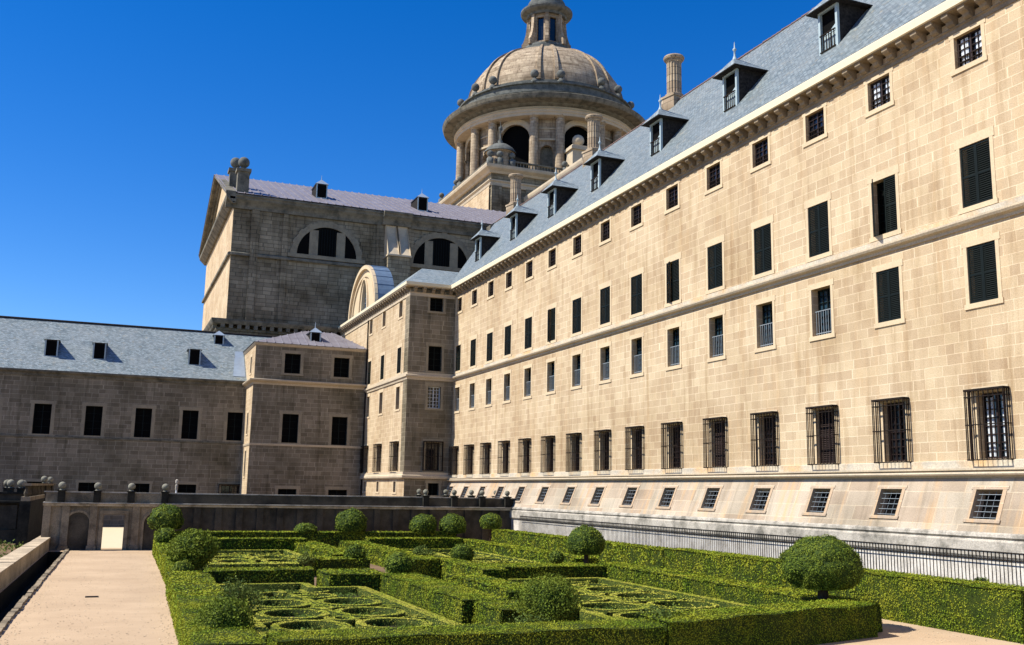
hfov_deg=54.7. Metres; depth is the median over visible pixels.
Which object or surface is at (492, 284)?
window
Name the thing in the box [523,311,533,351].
window
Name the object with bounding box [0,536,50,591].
wall
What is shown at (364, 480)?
window
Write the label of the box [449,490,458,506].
ball finial
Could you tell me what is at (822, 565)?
topiary tree
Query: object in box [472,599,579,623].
clipped hedge
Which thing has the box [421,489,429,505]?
ball finial
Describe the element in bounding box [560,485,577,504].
window
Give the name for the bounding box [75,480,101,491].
window
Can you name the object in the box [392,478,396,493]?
window
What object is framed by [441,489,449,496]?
ball finial
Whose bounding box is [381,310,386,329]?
window
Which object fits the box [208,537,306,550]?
clipped hedge
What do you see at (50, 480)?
ball finial
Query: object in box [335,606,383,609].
scroll hedge
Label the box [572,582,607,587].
scroll hedge
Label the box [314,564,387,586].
garden soil
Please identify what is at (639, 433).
window
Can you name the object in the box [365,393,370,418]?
window
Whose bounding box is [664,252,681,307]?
window
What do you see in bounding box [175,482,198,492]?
window
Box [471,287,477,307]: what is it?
window
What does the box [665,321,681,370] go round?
window
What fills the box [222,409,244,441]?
window
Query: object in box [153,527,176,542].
round shrub
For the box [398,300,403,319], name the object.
window
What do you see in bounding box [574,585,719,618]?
bed plants
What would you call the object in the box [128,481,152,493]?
window
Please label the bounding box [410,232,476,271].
lunette window
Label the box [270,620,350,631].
scroll hedge
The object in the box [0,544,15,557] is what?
garden soil
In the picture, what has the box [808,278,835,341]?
window
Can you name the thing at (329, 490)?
window
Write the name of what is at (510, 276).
window
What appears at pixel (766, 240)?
window
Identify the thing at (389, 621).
scroll hedge
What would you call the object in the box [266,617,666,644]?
clipped hedge
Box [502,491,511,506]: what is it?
ball finial
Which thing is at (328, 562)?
clipped hedge
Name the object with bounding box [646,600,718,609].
scroll hedge
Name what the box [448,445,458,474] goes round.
window
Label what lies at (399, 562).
round shrub
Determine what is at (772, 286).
palace wing
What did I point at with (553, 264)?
window
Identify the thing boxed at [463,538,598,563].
clipped hedge
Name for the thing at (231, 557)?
scroll hedge
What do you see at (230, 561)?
scroll hedge
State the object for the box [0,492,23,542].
terrace wall
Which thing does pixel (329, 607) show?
scroll hedge
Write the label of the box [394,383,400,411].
window
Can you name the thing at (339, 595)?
bed plants
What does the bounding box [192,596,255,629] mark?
round shrub
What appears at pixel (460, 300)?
window
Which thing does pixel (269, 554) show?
scroll hedge
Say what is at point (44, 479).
ball finial
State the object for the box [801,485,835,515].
window
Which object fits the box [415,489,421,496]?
ball finial
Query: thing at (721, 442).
window
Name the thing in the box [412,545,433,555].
leafy shrub
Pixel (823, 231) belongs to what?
window
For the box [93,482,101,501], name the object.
ball finial
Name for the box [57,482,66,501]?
ball finial
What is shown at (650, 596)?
scroll hedge
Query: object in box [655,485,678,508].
window
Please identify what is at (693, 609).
scroll hedge
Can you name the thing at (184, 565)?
round shrub
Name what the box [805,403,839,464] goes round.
window
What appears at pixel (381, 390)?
window
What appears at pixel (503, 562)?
scroll hedge
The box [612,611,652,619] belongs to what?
scroll hedge
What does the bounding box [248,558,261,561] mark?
scroll hedge
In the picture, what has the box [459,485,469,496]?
window
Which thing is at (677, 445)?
window
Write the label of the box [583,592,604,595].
scroll hedge
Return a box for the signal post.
[175,479,178,492]
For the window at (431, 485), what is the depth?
82.96 m
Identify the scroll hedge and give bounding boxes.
[211,559,256,562]
[212,555,248,559]
[216,554,238,555]
[244,552,280,555]
[247,599,311,609]
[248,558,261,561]
[250,591,271,597]
[253,555,294,558]
[254,553,284,555]
[256,608,329,620]
[258,608,310,612]
[258,619,271,628]
[261,559,297,562]
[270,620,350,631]
[272,590,328,597]
[272,619,330,624]
[278,590,352,628]
[291,593,337,601]
[299,589,366,627]
[310,605,334,610]
[317,597,381,607]
[328,615,355,625]
[334,606,405,617]
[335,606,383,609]
[355,617,432,627]
[356,616,408,620]
[361,595,377,599]
[383,604,399,608]
[405,615,425,620]
[430,555,448,557]
[432,552,449,555]
[472,558,509,561]
[473,555,489,557]
[486,561,524,563]
[569,580,590,583]
[569,587,683,611]
[571,594,608,601]
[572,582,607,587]
[575,602,647,614]
[578,590,659,611]
[580,586,642,593]
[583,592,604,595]
[607,611,650,616]
[609,592,676,602]
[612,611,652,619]
[615,599,638,603]
[640,599,681,603]
[643,590,662,593]
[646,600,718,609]
[656,608,680,611]
[682,598,702,601]
[683,608,712,611]
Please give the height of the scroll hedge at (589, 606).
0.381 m
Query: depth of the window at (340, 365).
96.29 m
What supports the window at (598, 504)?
in the palace wing at (772, 286)
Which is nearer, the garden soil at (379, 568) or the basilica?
the garden soil at (379, 568)
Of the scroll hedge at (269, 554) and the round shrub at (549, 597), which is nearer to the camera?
the round shrub at (549, 597)
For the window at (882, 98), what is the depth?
39.03 m
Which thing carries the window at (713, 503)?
in the palace wing at (772, 286)
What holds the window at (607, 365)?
in the palace wing at (772, 286)
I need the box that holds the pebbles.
[1,550,986,644]
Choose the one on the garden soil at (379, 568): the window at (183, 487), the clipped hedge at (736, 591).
the clipped hedge at (736, 591)
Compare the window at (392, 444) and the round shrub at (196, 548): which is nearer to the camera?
the round shrub at (196, 548)
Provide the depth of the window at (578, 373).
62.66 m
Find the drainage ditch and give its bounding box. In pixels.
[0,552,61,621]
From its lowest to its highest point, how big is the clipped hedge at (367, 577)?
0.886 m
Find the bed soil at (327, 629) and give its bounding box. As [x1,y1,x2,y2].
[255,594,405,630]
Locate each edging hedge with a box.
[196,562,303,571]
[208,549,302,563]
[219,582,462,643]
[403,548,539,562]
[507,577,751,621]
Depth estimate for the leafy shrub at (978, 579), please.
30.50 m
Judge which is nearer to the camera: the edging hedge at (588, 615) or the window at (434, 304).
the edging hedge at (588, 615)
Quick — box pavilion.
[239,322,367,495]
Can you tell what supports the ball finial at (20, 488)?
on the terrace wall at (9, 506)
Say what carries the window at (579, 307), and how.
in the palace wing at (772, 286)
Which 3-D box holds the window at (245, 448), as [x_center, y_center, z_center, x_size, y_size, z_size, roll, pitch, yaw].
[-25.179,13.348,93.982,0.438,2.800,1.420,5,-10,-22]
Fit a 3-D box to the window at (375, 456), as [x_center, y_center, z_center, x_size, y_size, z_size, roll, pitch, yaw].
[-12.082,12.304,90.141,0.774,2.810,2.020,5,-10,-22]
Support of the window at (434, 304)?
in the corner tower at (403, 332)
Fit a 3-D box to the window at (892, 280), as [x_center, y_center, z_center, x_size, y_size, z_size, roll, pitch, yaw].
[14.431,-1.060,37.631,0.388,2.420,1.620,5,-10,-22]
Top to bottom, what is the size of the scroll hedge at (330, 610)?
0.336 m
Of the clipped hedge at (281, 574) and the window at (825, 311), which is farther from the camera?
the window at (825, 311)
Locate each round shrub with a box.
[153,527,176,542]
[164,528,220,570]
[169,559,194,571]
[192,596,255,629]
[344,543,366,558]
[383,551,415,573]
[450,543,474,561]
[511,572,583,622]
[547,550,564,563]
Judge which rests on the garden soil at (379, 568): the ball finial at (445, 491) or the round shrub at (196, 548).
the round shrub at (196, 548)
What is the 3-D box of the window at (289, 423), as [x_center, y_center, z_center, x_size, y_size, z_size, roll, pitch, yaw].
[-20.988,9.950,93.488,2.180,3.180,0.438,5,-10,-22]
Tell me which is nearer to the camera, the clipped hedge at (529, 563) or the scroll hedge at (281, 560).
the clipped hedge at (529, 563)
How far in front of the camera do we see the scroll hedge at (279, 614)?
28.30 m
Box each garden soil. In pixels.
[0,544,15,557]
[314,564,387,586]
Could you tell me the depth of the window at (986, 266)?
33.60 m
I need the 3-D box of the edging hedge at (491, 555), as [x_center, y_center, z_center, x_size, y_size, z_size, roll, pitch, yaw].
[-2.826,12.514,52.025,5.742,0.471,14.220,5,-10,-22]
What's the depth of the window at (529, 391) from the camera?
69.83 m
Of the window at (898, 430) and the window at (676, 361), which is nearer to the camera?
the window at (898, 430)
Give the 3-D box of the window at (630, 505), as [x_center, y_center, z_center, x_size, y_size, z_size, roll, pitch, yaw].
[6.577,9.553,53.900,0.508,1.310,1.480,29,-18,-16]
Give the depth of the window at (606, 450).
57.93 m
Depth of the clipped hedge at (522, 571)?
41.42 m
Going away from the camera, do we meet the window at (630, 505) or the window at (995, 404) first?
the window at (995, 404)
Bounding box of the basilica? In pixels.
[198,157,509,380]
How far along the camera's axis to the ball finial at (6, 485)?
67.00 m
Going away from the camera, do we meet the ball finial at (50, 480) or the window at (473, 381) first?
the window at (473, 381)
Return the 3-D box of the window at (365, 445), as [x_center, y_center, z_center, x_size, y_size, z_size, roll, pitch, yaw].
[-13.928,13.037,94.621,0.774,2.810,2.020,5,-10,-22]
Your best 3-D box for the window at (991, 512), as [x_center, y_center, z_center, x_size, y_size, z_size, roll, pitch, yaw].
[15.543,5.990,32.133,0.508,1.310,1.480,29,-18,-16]
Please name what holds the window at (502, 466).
in the palace wing at (772, 286)
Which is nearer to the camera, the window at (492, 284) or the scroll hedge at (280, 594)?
the scroll hedge at (280, 594)
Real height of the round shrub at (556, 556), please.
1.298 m
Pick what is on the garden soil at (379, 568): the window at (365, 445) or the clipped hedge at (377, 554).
the clipped hedge at (377, 554)
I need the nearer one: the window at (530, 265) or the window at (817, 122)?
the window at (817, 122)
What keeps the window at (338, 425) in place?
in the pavilion
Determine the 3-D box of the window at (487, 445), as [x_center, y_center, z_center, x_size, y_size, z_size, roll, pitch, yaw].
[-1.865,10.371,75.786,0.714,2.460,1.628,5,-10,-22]
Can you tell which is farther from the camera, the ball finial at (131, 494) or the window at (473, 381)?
the window at (473, 381)
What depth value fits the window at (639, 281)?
56.00 m
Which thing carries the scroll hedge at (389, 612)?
on the bed soil at (327, 629)
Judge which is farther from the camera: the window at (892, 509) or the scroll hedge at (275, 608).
the window at (892, 509)
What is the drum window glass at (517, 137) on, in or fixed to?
in the domed tower at (535, 99)
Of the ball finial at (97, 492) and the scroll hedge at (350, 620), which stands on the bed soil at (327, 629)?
the scroll hedge at (350, 620)
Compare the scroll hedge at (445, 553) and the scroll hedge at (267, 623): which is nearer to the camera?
the scroll hedge at (267, 623)
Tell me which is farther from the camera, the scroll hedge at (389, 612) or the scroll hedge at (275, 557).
the scroll hedge at (275, 557)
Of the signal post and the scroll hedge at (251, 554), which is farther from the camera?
the signal post
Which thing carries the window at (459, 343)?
in the palace wing at (772, 286)
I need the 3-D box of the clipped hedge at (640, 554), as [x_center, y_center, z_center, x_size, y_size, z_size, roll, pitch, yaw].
[3.304,12.703,55.343,1.438,1.470,22.614,5,-10,-21]
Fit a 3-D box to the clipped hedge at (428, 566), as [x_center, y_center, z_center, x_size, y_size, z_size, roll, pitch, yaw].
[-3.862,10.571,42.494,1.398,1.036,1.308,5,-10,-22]
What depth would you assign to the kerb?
33.15 m
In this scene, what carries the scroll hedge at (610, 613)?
on the bed soil
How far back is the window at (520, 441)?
68.73 m
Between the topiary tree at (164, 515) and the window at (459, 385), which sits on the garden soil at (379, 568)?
the topiary tree at (164, 515)
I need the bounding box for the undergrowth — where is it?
[0,539,26,556]
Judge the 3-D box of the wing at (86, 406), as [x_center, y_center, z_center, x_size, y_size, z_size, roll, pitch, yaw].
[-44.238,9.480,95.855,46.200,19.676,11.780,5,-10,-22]
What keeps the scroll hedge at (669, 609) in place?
on the bed soil
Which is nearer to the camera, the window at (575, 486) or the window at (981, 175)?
the window at (981, 175)
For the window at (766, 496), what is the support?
in the palace wing at (772, 286)
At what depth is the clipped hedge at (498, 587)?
33.49 m
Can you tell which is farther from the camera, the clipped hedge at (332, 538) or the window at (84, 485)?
the window at (84, 485)
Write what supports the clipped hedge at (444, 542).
on the garden soil at (379, 568)
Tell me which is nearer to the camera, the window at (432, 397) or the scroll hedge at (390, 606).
the scroll hedge at (390, 606)
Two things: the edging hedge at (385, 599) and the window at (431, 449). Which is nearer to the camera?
the edging hedge at (385, 599)
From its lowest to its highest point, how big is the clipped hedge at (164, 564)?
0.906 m
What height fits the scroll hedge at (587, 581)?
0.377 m
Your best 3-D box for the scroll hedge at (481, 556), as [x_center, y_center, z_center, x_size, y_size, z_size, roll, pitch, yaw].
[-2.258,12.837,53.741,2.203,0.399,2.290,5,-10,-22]
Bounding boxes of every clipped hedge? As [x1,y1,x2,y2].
[152,530,456,550]
[152,540,174,583]
[165,570,265,644]
[203,566,314,585]
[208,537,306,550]
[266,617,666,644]
[293,540,344,556]
[309,556,369,575]
[316,568,384,591]
[338,540,442,567]
[364,536,463,548]
[379,572,507,623]
[411,556,440,579]
[439,558,507,580]
[442,572,527,599]
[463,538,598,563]
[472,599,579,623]
[479,562,583,564]
[485,563,606,578]
[491,529,675,568]
[595,561,882,631]
[637,597,877,644]
[664,547,1023,643]
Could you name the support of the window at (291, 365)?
in the pavilion
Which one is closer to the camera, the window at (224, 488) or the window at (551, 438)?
the window at (551, 438)
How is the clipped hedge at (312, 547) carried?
on the garden soil at (379, 568)
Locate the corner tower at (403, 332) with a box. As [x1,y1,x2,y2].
[338,265,469,496]
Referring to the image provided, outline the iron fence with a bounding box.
[519,516,1023,585]
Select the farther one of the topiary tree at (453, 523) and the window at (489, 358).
the window at (489, 358)
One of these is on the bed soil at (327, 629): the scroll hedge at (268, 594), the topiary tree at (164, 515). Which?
the scroll hedge at (268, 594)
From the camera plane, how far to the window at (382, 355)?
91.59 m
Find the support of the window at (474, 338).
in the palace wing at (772, 286)
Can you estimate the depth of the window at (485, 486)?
75.56 m
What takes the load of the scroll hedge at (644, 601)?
on the bed soil
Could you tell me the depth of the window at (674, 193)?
53.21 m
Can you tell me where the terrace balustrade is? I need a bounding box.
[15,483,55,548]
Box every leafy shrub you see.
[214,575,267,614]
[297,551,315,565]
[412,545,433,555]
[506,608,550,623]
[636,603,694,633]
[974,577,988,582]
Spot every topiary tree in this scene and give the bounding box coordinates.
[147,503,183,529]
[294,523,316,533]
[334,507,367,533]
[409,513,436,533]
[439,513,466,533]
[479,512,501,541]
[565,524,605,563]
[778,534,864,599]
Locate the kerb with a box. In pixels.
[0,549,68,634]
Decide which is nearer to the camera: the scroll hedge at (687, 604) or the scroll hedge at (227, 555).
the scroll hedge at (687, 604)
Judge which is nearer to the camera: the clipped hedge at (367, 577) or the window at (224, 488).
the clipped hedge at (367, 577)
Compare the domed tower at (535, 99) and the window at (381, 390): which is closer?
the window at (381, 390)
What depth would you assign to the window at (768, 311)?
44.89 m
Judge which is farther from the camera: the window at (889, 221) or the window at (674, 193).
the window at (674, 193)
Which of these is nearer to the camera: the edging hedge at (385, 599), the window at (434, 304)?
the edging hedge at (385, 599)
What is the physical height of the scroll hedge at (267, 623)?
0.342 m
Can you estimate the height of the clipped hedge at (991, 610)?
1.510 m
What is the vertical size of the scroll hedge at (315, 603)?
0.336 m
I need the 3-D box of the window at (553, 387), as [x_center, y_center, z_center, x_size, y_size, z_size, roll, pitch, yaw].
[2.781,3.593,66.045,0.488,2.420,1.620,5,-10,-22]
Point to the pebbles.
(169, 609)
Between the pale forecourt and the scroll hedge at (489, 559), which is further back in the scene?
the pale forecourt
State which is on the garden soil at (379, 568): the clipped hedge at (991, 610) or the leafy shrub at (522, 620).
the leafy shrub at (522, 620)
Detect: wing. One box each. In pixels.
[0,316,277,526]
[446,0,1023,585]
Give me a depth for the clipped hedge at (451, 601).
30.95 m
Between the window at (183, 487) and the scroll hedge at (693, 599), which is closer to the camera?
the scroll hedge at (693, 599)
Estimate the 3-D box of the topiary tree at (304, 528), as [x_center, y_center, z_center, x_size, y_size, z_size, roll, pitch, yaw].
[-12.521,12.989,59.900,1.453,1.765,1.478,5,-10,-22]
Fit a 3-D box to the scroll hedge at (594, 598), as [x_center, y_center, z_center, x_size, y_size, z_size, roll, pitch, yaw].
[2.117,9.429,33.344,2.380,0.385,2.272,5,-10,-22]
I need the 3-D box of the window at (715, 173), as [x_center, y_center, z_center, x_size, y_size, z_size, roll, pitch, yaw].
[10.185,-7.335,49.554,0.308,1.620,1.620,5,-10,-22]
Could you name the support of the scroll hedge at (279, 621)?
on the bed soil at (327, 629)
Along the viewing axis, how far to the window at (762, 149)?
46.11 m
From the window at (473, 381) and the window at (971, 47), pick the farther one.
the window at (473, 381)
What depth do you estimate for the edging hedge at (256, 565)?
44.32 m
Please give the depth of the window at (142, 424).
93.92 m
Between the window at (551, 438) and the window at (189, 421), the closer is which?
the window at (551, 438)
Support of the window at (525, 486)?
in the palace wing at (772, 286)
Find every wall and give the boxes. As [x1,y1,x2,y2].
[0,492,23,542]
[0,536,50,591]
[41,491,519,549]
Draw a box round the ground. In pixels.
[0,526,1023,644]
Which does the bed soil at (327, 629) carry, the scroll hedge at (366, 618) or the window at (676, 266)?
the scroll hedge at (366, 618)
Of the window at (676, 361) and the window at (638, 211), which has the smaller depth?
the window at (676, 361)
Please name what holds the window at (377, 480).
in the corner tower at (403, 332)
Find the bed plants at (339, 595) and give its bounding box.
[226,589,414,630]
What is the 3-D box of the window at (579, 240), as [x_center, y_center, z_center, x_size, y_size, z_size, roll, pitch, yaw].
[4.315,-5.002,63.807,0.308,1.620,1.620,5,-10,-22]
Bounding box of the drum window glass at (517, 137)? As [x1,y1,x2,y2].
[502,126,587,167]
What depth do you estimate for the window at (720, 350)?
48.42 m
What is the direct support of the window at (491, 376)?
in the palace wing at (772, 286)
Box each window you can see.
[0,398,3,432]
[22,479,47,482]
[27,400,56,435]
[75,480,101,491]
[79,402,106,437]
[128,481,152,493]
[130,404,156,438]
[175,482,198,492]
[177,406,202,440]
[218,483,239,493]
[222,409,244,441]
[243,448,246,477]
[274,485,299,494]
[278,410,302,443]
[280,350,304,375]
[287,221,364,264]
[325,486,350,495]
[328,413,350,445]
[330,354,352,379]
[359,444,368,472]
[362,479,366,492]
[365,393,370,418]
[367,358,371,385]
[372,442,381,472]
[375,479,379,493]
[378,388,383,415]
[379,351,384,381]
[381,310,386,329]
[388,439,398,471]
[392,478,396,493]
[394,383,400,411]
[395,343,402,375]
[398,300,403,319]
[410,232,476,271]
[422,439,443,471]
[424,382,443,410]
[425,342,444,373]
[425,479,441,496]
[427,297,445,313]
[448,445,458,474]
[453,384,460,413]
[454,340,461,373]
[456,295,462,314]
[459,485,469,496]
[463,443,473,474]
[468,379,475,410]
[469,334,476,368]
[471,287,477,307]
[475,485,486,497]
[479,441,490,473]
[484,375,492,407]
[485,327,493,363]
[487,278,494,299]
[494,485,505,497]
[497,439,509,473]
[502,370,510,403]
[503,320,512,358]
[504,268,512,291]
[513,485,526,502]
[518,437,530,472]
[522,363,532,399]
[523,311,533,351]
[524,257,533,281]
[534,485,550,503]
[540,434,554,472]
[545,357,555,394]
[546,302,556,344]
[547,245,556,270]
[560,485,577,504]
[565,431,580,471]
[570,291,582,336]
[570,349,581,389]
[571,231,582,259]
[587,485,606,505]
[594,428,610,470]
[598,280,611,328]
[598,341,611,384]
[599,216,611,245]
[619,485,639,507]
[625,424,643,469]
[629,199,642,231]
[629,267,643,318]
[629,332,643,377]
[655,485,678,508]
[661,420,682,468]
[664,179,679,214]
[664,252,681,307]
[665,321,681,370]
[697,485,723,510]
[703,415,727,467]
[704,157,722,195]
[705,234,725,294]
[706,309,725,362]
[745,485,774,513]
[749,131,770,173]
[750,410,778,466]
[751,214,774,279]
[753,295,776,352]
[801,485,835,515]
[802,101,827,147]
[804,191,832,262]
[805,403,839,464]
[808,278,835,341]
[863,66,894,117]
[867,164,901,242]
[868,485,907,519]
[871,395,911,462]
[872,259,905,328]
[948,18,987,76]
[954,125,998,214]
[961,231,1003,309]
[962,485,1009,523]
[963,384,1013,460]
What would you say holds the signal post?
on the planted ground
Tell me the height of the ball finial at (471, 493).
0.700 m
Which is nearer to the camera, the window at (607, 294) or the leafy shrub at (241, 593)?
the leafy shrub at (241, 593)
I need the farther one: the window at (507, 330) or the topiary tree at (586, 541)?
the window at (507, 330)
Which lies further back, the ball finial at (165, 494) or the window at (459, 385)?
the window at (459, 385)
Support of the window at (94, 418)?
in the wing at (86, 406)
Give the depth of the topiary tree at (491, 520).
65.89 m
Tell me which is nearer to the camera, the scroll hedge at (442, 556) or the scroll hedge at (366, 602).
the scroll hedge at (366, 602)
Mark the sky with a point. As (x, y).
(119, 118)
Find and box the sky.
[0,0,821,329]
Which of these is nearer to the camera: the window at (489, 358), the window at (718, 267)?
the window at (718, 267)
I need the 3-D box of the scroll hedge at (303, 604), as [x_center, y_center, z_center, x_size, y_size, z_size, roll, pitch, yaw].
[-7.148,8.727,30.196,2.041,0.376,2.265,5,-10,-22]
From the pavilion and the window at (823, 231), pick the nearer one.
the window at (823, 231)
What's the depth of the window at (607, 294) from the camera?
59.54 m
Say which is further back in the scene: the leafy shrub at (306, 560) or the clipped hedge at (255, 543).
the clipped hedge at (255, 543)
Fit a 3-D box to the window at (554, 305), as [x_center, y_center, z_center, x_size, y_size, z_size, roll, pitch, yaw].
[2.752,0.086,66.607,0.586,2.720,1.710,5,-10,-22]
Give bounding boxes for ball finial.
[3,480,8,491]
[6,479,14,491]
[16,480,24,491]
[41,476,47,492]
[47,477,52,490]
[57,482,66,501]
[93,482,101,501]
[127,483,135,502]
[161,484,169,502]
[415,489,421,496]
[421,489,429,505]
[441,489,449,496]
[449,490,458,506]
[467,490,475,497]
[477,490,486,506]
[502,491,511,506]
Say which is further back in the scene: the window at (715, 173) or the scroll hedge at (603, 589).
the window at (715, 173)
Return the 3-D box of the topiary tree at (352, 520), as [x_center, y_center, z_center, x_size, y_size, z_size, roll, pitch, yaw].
[-9.932,12.738,60.981,2.057,2.720,2.030,5,-10,-22]
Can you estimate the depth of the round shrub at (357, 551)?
44.51 m
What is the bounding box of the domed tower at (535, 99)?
[437,0,644,211]
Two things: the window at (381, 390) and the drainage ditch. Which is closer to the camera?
the drainage ditch
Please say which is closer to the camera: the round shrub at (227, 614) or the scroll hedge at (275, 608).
the round shrub at (227, 614)
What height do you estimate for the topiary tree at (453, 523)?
2.453 m
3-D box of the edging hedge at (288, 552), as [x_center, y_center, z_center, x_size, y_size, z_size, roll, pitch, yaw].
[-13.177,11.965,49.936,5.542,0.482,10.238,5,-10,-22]
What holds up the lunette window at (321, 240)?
in the basilica
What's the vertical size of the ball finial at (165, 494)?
1.155 m
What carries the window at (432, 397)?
in the corner tower at (403, 332)
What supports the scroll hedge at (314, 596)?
on the bed soil at (327, 629)
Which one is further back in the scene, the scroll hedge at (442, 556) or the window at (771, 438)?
the scroll hedge at (442, 556)
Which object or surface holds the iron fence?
on the ground
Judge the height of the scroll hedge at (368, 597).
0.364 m
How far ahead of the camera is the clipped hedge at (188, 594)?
25.33 m
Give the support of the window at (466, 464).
in the palace wing at (772, 286)
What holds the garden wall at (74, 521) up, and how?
on the ground
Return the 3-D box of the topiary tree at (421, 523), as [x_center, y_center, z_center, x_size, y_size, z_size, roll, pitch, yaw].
[-5.653,13.256,62.578,1.796,2.389,1.820,5,-10,-22]
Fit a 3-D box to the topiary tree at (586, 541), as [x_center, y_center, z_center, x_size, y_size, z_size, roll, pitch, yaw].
[3.293,10.269,44.308,1.815,2.434,1.813,5,-10,-22]
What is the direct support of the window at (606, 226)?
in the palace wing at (772, 286)
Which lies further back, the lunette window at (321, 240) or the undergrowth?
the lunette window at (321, 240)
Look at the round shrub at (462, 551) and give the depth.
44.29 m
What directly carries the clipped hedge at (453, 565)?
on the garden soil at (379, 568)
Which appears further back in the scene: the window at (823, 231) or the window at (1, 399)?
the window at (1, 399)
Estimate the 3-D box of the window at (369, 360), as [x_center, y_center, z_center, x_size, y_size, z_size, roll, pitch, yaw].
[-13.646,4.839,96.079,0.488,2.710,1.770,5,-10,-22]
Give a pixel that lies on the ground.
(47, 621)
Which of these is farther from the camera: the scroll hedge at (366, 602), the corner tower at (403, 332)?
the corner tower at (403, 332)
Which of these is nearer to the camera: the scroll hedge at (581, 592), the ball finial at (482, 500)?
the scroll hedge at (581, 592)
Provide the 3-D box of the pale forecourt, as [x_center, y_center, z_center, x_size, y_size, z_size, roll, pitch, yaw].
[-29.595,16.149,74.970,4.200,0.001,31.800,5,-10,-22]
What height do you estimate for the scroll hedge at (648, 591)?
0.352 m
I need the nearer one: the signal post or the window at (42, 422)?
the signal post
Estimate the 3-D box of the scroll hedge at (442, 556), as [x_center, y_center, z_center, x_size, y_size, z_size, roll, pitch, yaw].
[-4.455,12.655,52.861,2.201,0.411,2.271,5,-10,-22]
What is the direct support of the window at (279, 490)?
in the pavilion
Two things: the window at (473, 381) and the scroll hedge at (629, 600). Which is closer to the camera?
the scroll hedge at (629, 600)
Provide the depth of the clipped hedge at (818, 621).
25.27 m
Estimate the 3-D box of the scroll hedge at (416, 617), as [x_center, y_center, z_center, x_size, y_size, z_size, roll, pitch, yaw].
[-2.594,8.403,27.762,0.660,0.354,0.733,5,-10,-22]
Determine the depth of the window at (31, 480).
89.53 m
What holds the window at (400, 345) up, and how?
in the corner tower at (403, 332)
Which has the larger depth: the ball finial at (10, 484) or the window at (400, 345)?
the window at (400, 345)
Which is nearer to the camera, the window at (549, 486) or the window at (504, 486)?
the window at (549, 486)
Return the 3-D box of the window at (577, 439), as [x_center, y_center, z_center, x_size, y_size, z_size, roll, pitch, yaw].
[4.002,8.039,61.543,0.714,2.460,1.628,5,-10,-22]
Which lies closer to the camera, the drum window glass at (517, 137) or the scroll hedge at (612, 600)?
the scroll hedge at (612, 600)
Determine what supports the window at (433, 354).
in the corner tower at (403, 332)
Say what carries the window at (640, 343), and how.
in the palace wing at (772, 286)
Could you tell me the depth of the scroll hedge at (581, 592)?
33.84 m
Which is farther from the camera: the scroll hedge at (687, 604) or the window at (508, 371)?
the window at (508, 371)
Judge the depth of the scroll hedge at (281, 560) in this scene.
48.58 m
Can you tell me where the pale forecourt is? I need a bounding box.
[101,527,123,547]
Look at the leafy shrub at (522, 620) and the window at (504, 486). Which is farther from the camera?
the window at (504, 486)
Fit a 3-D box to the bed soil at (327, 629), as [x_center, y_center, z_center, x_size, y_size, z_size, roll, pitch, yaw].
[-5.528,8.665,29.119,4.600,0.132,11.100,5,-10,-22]

